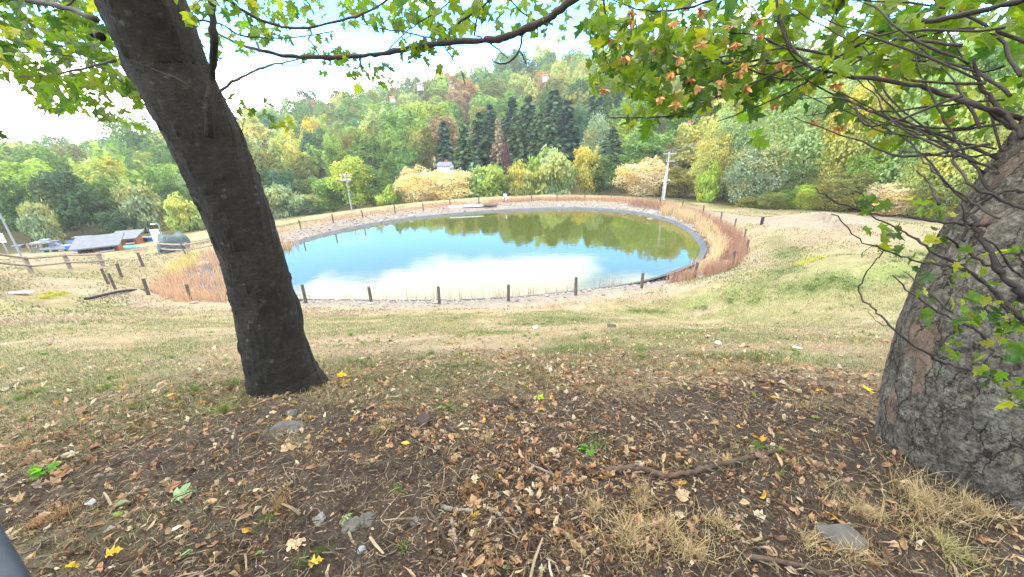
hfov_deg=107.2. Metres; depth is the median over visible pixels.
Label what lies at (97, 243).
hut
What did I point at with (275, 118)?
broadleaf tree
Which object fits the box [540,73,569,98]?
broadleaf tree
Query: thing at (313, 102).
broadleaf tree
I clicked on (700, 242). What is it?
pond liner
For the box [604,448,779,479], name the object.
fallen branch
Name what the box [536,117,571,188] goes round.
conifer tree
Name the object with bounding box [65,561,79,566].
fallen leaf
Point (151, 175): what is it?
broadleaf tree
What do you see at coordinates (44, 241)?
gantry
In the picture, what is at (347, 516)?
fallen leaf
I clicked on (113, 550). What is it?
fallen leaf
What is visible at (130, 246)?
tarpaulin
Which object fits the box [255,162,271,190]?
broadleaf tree
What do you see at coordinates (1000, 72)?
leafy tree
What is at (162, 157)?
broadleaf tree
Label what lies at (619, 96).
broadleaf tree
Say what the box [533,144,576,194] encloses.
willow tree
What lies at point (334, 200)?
broadleaf tree
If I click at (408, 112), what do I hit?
broadleaf tree
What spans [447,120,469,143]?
broadleaf tree
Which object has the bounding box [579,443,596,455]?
seedling
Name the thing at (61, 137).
wispy tree
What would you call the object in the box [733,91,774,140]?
wispy tree
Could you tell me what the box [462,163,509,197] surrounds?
willow tree
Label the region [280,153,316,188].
broadleaf tree
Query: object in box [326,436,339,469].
stick
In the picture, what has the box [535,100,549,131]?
broadleaf tree
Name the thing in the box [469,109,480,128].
broadleaf tree
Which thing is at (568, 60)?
broadleaf tree
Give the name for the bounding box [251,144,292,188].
broadleaf tree
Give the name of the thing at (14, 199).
broadleaf tree
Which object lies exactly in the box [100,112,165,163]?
broadleaf tree
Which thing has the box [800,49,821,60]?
broadleaf tree
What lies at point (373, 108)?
broadleaf tree
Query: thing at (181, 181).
broadleaf tree
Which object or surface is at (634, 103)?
broadleaf tree
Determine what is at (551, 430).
stick
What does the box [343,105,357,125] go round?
broadleaf tree
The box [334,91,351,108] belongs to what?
broadleaf tree
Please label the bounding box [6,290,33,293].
board
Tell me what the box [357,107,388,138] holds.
broadleaf tree
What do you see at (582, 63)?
wispy tree
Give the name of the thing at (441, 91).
broadleaf tree
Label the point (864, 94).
leafy tree
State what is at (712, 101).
wispy tree
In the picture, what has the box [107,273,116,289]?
gate post
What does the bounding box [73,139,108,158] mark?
wispy tree
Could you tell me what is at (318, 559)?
fallen leaf
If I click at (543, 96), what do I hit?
broadleaf tree
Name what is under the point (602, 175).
broadleaf tree
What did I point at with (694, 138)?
broadleaf tree
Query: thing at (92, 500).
stone
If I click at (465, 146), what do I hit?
conifer tree
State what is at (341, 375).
fallen leaf
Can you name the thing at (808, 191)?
bush
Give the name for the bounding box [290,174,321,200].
broadleaf tree
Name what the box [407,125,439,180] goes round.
broadleaf tree
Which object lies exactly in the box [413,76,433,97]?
broadleaf tree
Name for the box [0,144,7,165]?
broadleaf tree
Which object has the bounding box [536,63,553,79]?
broadleaf tree
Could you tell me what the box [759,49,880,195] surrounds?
leafy tree
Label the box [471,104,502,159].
conifer tree
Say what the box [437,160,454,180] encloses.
house
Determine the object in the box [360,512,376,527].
stone
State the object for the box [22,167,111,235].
broadleaf tree
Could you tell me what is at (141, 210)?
willow tree
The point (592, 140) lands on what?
wispy tree
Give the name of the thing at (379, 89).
broadleaf tree
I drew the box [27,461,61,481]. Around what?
seedling
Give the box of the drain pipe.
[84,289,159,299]
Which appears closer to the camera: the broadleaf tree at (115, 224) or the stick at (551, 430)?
the stick at (551, 430)
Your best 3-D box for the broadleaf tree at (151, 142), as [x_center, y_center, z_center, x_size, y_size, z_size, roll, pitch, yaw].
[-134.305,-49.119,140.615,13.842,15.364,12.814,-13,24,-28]
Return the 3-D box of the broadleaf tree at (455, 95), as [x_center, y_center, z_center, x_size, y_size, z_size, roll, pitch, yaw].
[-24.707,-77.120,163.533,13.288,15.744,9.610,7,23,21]
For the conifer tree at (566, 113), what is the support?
on the ground at (818, 220)
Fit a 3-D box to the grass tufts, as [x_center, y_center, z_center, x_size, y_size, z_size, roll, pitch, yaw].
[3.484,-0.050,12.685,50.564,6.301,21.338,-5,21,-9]
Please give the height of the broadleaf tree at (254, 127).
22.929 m
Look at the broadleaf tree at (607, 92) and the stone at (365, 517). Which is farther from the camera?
the broadleaf tree at (607, 92)
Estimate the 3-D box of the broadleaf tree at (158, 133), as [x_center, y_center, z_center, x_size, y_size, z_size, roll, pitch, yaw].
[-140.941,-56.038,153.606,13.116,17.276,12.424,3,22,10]
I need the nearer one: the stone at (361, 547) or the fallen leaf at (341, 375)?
the stone at (361, 547)
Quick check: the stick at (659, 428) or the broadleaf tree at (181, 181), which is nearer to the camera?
the stick at (659, 428)
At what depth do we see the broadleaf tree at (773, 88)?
82.31 m
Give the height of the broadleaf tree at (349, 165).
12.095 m
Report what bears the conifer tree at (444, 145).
on the ground at (818, 220)
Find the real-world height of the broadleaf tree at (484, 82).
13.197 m
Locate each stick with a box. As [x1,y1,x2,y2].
[42,391,76,393]
[130,511,193,530]
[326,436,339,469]
[355,529,422,569]
[359,541,386,574]
[440,504,472,512]
[441,455,473,493]
[450,517,457,543]
[454,512,492,576]
[495,510,516,535]
[527,462,553,475]
[535,407,554,443]
[536,473,603,488]
[605,480,742,528]
[646,417,666,442]
[701,381,793,386]
[741,553,831,576]
[770,498,816,515]
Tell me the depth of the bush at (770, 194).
45.12 m
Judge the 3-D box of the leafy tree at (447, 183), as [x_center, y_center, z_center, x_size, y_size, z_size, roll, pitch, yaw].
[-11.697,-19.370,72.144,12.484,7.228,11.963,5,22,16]
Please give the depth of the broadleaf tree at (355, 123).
136.95 m
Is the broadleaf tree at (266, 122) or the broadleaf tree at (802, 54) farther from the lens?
the broadleaf tree at (266, 122)
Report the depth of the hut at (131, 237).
48.75 m
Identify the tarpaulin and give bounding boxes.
[123,245,140,248]
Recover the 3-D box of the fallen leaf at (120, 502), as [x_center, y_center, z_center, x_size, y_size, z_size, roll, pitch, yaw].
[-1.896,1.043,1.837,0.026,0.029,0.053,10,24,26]
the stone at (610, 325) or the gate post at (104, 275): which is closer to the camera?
the stone at (610, 325)
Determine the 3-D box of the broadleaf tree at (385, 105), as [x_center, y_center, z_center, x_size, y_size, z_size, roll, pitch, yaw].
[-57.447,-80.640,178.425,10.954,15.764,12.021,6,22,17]
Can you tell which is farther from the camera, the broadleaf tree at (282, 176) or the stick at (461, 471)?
the broadleaf tree at (282, 176)
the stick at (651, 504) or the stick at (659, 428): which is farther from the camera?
the stick at (659, 428)
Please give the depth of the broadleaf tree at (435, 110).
130.95 m
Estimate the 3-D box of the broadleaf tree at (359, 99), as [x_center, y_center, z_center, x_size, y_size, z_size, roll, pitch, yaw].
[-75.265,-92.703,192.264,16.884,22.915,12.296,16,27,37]
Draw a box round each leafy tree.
[390,164,447,203]
[420,169,483,201]
[610,156,679,196]
[653,164,695,196]
[688,116,733,194]
[697,102,763,199]
[719,127,792,205]
[741,89,822,181]
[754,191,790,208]
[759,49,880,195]
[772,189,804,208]
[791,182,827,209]
[806,169,882,211]
[812,53,931,210]
[840,148,897,212]
[858,39,993,215]
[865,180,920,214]
[892,140,958,216]
[900,65,1023,217]
[904,176,972,220]
[921,36,1023,211]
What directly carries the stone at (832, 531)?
on the ground at (818, 220)
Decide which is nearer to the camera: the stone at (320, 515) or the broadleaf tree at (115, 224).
the stone at (320, 515)
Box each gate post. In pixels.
[100,268,109,283]
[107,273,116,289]
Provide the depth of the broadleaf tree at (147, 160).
118.17 m
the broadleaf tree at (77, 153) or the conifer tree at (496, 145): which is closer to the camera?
the conifer tree at (496, 145)
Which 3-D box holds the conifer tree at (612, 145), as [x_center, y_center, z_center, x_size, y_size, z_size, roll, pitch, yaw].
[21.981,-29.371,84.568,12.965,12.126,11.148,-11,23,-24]
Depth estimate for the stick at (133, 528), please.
1.75 m
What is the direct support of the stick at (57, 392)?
on the ground at (818, 220)
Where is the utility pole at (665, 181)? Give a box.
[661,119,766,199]
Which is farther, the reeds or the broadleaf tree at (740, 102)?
the broadleaf tree at (740, 102)
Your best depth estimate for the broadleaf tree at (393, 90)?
210.53 m
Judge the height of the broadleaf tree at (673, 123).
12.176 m
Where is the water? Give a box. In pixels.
[208,209,699,299]
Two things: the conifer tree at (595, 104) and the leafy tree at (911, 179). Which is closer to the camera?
the leafy tree at (911, 179)
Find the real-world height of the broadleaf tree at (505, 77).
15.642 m
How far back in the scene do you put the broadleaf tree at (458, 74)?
207.76 m
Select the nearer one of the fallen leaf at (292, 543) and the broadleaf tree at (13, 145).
the fallen leaf at (292, 543)
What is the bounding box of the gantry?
[29,238,65,252]
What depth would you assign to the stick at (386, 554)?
1.55 m
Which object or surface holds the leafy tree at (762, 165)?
on the ground at (818, 220)
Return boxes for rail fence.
[0,252,105,272]
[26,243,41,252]
[156,240,211,254]
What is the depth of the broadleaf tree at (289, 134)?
135.25 m
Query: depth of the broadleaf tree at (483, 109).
130.19 m
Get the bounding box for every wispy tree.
[38,132,72,150]
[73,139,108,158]
[116,153,155,185]
[245,137,268,164]
[276,95,312,123]
[290,101,317,118]
[313,100,333,121]
[363,88,379,107]
[571,57,591,80]
[579,110,611,156]
[701,84,724,119]
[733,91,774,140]
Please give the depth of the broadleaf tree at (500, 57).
226.26 m
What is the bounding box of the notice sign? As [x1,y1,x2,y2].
[0,233,11,257]
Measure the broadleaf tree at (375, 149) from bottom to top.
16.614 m
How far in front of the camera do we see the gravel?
27.83 m
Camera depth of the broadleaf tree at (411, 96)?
165.47 m
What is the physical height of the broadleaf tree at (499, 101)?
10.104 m
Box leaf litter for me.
[0,310,1023,576]
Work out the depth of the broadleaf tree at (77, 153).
120.01 m
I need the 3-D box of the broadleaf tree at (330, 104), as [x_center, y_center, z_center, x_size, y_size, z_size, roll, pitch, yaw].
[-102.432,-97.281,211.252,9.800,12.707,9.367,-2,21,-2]
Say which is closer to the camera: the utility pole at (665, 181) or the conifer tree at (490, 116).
the utility pole at (665, 181)
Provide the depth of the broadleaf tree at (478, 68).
222.49 m
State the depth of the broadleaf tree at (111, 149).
146.34 m
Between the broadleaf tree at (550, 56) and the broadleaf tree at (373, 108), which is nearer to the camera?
the broadleaf tree at (373, 108)
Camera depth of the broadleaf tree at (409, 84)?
249.69 m
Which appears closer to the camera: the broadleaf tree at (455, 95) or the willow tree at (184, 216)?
the willow tree at (184, 216)
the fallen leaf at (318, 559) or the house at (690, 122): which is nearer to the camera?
the fallen leaf at (318, 559)
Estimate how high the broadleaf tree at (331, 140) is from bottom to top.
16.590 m
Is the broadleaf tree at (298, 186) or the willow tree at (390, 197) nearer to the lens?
the willow tree at (390, 197)
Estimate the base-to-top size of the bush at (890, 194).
3.767 m
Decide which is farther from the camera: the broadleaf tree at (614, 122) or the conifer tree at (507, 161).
the broadleaf tree at (614, 122)
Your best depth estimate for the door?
34.69 m
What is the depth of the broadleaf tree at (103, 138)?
191.01 m
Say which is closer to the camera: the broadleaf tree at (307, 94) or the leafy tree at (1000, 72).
the leafy tree at (1000, 72)
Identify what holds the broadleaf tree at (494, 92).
on the ground at (818, 220)
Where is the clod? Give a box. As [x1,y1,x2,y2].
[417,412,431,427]
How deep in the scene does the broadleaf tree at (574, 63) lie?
182.72 m
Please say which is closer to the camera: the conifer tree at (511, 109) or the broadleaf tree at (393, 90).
the conifer tree at (511, 109)
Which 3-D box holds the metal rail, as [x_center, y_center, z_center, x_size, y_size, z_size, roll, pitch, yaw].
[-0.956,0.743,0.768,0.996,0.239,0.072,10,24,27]
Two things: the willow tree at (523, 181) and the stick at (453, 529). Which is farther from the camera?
the willow tree at (523, 181)
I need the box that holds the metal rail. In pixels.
[0,524,31,576]
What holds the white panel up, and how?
on the ground at (818, 220)
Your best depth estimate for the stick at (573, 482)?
1.92 m
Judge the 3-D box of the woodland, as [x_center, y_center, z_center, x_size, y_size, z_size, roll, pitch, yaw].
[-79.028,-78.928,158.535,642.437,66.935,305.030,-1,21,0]
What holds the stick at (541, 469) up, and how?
on the ground at (818, 220)
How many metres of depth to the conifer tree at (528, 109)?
96.95 m
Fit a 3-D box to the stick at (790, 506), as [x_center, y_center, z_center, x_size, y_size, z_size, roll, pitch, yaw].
[1.329,1.017,1.741,0.242,0.015,0.031,8,23,22]
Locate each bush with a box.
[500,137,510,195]
[734,196,760,207]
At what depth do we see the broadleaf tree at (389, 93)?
192.20 m
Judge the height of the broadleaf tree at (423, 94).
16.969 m
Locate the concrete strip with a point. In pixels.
(454, 206)
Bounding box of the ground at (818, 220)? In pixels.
[0,80,1023,576]
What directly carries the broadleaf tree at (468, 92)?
on the ground at (818, 220)
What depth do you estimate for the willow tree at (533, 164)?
72.68 m
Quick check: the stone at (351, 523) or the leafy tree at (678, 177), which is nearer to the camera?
the stone at (351, 523)
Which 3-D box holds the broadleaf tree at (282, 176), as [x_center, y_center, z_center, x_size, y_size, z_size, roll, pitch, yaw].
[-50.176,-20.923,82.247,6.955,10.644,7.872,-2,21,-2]
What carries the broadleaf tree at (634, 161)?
on the ground at (818, 220)
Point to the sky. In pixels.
(19, 118)
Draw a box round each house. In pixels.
[389,95,395,102]
[416,82,423,90]
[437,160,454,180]
[541,73,549,82]
[681,120,695,135]
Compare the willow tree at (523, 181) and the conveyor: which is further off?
the willow tree at (523, 181)
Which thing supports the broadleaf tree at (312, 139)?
on the ground at (818, 220)
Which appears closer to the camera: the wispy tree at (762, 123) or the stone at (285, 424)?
the stone at (285, 424)
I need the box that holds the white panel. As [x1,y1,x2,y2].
[150,229,158,243]
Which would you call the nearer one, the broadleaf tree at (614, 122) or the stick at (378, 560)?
the stick at (378, 560)
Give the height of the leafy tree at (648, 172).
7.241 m
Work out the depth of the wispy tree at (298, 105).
182.98 m
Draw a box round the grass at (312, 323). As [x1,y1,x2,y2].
[0,197,997,576]
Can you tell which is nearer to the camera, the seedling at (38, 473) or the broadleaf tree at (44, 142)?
the seedling at (38, 473)
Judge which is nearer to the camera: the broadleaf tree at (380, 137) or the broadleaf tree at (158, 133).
the broadleaf tree at (380, 137)
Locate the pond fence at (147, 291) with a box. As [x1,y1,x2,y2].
[115,192,749,303]
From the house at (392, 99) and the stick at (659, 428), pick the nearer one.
the stick at (659, 428)
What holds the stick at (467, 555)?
on the ground at (818, 220)
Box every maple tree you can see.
[0,0,402,398]
[219,0,1023,515]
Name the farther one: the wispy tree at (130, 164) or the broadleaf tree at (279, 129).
the broadleaf tree at (279, 129)
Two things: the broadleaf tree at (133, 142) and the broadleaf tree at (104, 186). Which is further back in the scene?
the broadleaf tree at (133, 142)
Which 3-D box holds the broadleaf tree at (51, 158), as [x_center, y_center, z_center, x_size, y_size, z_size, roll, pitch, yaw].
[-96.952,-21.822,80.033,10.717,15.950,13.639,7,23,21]
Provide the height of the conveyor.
0.806 m
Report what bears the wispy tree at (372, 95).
on the ground at (818, 220)
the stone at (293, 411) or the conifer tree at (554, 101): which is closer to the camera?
the stone at (293, 411)
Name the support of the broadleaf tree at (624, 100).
on the ground at (818, 220)
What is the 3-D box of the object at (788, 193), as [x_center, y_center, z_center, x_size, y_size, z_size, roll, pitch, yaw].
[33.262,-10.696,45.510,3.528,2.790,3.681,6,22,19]
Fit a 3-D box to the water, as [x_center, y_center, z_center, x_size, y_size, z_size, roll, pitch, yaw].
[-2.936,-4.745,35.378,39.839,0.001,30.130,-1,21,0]
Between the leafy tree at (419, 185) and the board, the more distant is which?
the leafy tree at (419, 185)
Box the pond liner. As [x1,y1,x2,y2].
[199,207,706,300]
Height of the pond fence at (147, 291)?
1.838 m
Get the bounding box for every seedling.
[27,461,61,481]
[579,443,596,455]
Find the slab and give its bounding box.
[479,203,496,205]
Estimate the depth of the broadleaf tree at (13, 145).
130.47 m
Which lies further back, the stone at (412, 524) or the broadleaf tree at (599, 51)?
the broadleaf tree at (599, 51)
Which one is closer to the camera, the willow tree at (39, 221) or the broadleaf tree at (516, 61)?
the willow tree at (39, 221)
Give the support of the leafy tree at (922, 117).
on the ground at (818, 220)
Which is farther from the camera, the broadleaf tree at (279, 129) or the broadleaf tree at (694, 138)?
the broadleaf tree at (279, 129)
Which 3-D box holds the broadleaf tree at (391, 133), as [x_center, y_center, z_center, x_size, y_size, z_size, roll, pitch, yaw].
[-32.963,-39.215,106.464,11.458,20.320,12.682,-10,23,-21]
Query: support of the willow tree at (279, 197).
on the ground at (818, 220)
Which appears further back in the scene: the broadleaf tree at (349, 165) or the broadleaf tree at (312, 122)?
the broadleaf tree at (312, 122)
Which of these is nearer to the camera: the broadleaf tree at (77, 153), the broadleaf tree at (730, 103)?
the broadleaf tree at (730, 103)
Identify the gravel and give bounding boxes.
[150,200,739,310]
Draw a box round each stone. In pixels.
[84,498,95,505]
[269,420,303,434]
[285,409,297,416]
[314,512,325,525]
[341,516,360,534]
[357,545,365,553]
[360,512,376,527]
[410,516,421,526]
[607,323,615,327]
[814,524,867,554]
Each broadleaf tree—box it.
[0,139,52,165]
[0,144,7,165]
[0,144,23,169]
[0,145,77,193]
[0,158,86,223]
[0,175,33,241]
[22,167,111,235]
[31,140,57,147]
[49,142,87,167]
[66,155,134,216]
[67,175,125,225]
[70,161,89,182]
[81,139,111,152]
[93,209,137,233]
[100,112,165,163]
[100,135,110,146]
[107,132,142,160]
[129,134,162,156]
[133,151,156,169]
[137,165,190,212]
[145,128,166,144]
[148,144,176,184]
[153,163,192,200]
[175,174,187,192]
[237,102,275,146]
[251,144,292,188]
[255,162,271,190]
[256,111,278,139]
[263,167,297,193]
[267,136,303,174]
[267,137,304,181]
[271,113,281,122]
[275,113,295,135]
[277,123,299,144]
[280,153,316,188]
[282,119,307,140]
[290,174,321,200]
[296,88,318,104]
[297,126,326,177]
[298,115,324,160]
[305,99,316,112]
[306,119,330,135]
[311,174,347,211]
[318,102,334,111]
[319,130,363,161]
[323,133,344,189]
[324,144,356,203]
[325,154,374,208]
[329,88,360,121]
[329,89,341,103]
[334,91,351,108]
[339,109,364,134]
[341,123,370,149]
[342,133,393,198]
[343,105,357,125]
[351,81,379,111]
[352,118,371,153]
[352,162,392,206]
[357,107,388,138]
[368,101,379,117]
[371,83,383,96]
[378,111,412,175]
[378,131,388,166]
[380,99,396,116]
[382,139,419,192]
[384,87,399,99]
[385,90,401,107]
[391,90,421,119]
[391,100,431,151]
[394,79,410,94]
[402,75,418,91]
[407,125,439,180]
[411,85,431,102]
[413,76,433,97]
[417,99,454,139]
[419,113,459,162]
[426,74,449,104]
[431,71,450,94]
[444,90,470,123]
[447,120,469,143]
[448,75,478,112]
[450,68,466,81]
[469,105,488,134]
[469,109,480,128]
[473,63,487,79]
[478,76,495,99]
[478,115,506,142]
[482,77,506,99]
[483,95,497,104]
[491,51,509,77]
[495,97,506,112]
[498,89,519,117]
[500,68,513,91]
[505,48,529,72]
[507,73,527,102]
[516,103,541,139]
[533,42,551,64]
[534,71,549,91]
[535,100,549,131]
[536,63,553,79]
[537,89,563,113]
[539,51,558,69]
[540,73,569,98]
[544,60,555,71]
[550,57,571,91]
[563,78,590,106]
[564,47,577,75]
[569,52,586,80]
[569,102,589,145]
[570,144,600,194]
[579,152,618,194]
[587,74,618,115]
[590,49,601,73]
[595,49,610,74]
[606,76,631,114]
[606,102,635,140]
[608,116,642,158]
[615,156,645,186]
[618,129,675,170]
[622,76,662,105]
[624,101,660,152]
[660,102,699,139]
[664,122,709,168]
[718,91,741,130]
[724,98,748,140]
[767,81,852,163]
[769,83,782,115]
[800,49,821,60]
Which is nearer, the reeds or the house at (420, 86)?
the reeds
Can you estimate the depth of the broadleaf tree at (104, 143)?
179.07 m
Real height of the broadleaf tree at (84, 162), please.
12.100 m
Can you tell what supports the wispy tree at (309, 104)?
on the ground at (818, 220)
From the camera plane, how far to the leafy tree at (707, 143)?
54.61 m
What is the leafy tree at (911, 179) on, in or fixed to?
on the ground at (818, 220)
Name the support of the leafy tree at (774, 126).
on the ground at (818, 220)
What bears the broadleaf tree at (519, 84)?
on the ground at (818, 220)
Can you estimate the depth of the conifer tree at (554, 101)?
96.00 m
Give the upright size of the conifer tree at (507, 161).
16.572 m
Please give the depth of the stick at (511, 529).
1.68 m
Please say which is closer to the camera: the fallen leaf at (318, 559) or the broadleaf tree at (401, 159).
the fallen leaf at (318, 559)
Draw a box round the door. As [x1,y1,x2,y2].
[79,249,92,253]
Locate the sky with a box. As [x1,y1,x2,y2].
[0,0,1010,148]
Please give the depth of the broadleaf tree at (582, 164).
71.31 m
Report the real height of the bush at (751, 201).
1.805 m
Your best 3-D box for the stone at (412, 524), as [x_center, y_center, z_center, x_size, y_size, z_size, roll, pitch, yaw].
[-0.433,1.050,1.701,0.058,0.033,0.046,-1,21,0]
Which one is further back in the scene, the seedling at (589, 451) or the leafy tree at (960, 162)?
the leafy tree at (960, 162)
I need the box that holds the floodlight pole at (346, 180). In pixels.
[340,174,352,210]
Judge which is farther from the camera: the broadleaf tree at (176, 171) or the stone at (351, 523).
the broadleaf tree at (176, 171)
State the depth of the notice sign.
36.99 m
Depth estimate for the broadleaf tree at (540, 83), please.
184.78 m
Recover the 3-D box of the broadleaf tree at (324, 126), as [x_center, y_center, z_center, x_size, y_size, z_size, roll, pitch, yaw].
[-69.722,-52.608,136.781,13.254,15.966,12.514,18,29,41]
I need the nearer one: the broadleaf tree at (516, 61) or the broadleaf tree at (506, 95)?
the broadleaf tree at (506, 95)
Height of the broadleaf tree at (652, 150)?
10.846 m
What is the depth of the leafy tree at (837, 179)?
40.24 m
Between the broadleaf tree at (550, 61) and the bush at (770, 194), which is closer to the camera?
the bush at (770, 194)
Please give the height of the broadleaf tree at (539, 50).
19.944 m
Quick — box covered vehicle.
[156,231,189,253]
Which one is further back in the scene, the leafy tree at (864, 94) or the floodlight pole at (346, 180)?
the floodlight pole at (346, 180)
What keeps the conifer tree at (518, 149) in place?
on the ground at (818, 220)
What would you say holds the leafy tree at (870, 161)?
on the ground at (818, 220)
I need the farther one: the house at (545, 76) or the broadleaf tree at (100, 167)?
the house at (545, 76)
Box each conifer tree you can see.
[431,120,456,193]
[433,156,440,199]
[451,124,483,198]
[464,111,496,166]
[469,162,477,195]
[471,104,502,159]
[489,119,505,171]
[500,112,533,180]
[501,96,524,159]
[508,95,537,162]
[522,112,545,169]
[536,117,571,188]
[542,88,572,157]
[555,99,581,173]
[582,81,607,148]
[597,128,624,184]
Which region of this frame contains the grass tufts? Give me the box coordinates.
[0,233,1023,576]
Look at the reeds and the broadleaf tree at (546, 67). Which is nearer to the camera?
the reeds
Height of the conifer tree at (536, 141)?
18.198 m
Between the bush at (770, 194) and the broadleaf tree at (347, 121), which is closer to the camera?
the bush at (770, 194)
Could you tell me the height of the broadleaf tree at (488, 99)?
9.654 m
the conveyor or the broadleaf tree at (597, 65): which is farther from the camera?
the broadleaf tree at (597, 65)
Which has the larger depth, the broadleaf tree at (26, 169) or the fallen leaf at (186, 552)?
the broadleaf tree at (26, 169)
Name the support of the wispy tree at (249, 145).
on the ground at (818, 220)
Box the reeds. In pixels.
[148,195,750,302]
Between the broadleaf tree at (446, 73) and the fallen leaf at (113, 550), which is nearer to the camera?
the fallen leaf at (113, 550)
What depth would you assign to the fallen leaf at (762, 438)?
2.26 m
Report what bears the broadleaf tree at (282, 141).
on the ground at (818, 220)
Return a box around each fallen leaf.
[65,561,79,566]
[105,544,123,557]
[114,499,129,505]
[171,482,196,502]
[179,549,191,558]
[280,444,296,451]
[286,534,305,551]
[308,555,322,567]
[337,371,346,376]
[339,513,354,524]
[753,434,765,440]
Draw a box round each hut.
[68,232,124,253]
[114,229,144,245]
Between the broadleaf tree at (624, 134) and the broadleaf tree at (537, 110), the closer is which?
the broadleaf tree at (624, 134)
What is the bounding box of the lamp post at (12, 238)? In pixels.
[0,213,23,262]
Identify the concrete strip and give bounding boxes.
[449,204,482,207]
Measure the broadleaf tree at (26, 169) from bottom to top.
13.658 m
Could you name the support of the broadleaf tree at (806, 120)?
on the ground at (818, 220)
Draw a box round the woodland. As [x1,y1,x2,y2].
[0,32,1023,205]
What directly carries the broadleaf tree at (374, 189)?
on the ground at (818, 220)
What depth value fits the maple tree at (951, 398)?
2.09 m
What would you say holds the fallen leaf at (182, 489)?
on the ground at (818, 220)
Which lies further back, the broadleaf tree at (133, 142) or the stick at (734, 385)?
the broadleaf tree at (133, 142)
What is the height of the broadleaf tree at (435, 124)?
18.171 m
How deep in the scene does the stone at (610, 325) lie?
9.03 m
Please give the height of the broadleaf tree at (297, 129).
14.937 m
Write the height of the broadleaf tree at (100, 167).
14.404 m
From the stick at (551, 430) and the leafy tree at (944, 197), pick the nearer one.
the stick at (551, 430)
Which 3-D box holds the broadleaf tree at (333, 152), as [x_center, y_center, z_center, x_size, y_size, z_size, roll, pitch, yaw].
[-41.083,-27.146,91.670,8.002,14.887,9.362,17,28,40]
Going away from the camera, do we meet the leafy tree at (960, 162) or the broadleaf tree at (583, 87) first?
the leafy tree at (960, 162)
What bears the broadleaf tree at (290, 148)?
on the ground at (818, 220)
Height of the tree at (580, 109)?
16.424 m
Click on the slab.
(489, 204)
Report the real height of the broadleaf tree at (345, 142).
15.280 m
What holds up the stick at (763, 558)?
on the ground at (818, 220)
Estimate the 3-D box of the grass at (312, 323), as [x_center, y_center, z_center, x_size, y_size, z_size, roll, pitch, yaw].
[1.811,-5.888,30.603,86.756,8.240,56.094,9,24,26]
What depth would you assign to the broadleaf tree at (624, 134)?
88.96 m
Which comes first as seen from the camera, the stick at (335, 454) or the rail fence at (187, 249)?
the stick at (335, 454)
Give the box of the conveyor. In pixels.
[39,246,69,252]
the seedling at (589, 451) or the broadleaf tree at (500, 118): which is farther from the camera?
the broadleaf tree at (500, 118)
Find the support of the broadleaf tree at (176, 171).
on the ground at (818, 220)
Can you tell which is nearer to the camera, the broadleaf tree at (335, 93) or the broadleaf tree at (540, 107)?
the broadleaf tree at (540, 107)
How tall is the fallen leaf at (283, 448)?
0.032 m
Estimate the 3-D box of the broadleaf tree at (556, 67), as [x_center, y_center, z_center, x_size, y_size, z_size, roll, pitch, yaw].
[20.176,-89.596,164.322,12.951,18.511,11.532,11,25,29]
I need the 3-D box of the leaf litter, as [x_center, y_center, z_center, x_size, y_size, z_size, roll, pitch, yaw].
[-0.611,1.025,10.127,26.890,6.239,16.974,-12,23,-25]
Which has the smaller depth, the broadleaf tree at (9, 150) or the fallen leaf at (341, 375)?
the fallen leaf at (341, 375)
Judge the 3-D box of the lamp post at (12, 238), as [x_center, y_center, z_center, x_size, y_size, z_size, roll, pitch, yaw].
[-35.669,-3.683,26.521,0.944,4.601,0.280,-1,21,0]
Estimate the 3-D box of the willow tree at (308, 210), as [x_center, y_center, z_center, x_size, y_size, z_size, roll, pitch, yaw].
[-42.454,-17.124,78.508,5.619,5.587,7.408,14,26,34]
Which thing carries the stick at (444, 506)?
on the ground at (818, 220)
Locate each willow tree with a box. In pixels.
[14,198,66,246]
[109,180,168,232]
[163,191,204,232]
[264,182,307,217]
[292,193,324,215]
[372,182,407,205]
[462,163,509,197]
[507,159,539,195]
[526,151,543,189]
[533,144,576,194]
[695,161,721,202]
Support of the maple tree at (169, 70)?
on the ground at (818, 220)
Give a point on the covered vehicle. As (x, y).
(176, 237)
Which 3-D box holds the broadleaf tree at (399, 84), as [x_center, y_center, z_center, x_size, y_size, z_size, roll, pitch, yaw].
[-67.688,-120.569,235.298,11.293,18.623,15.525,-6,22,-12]

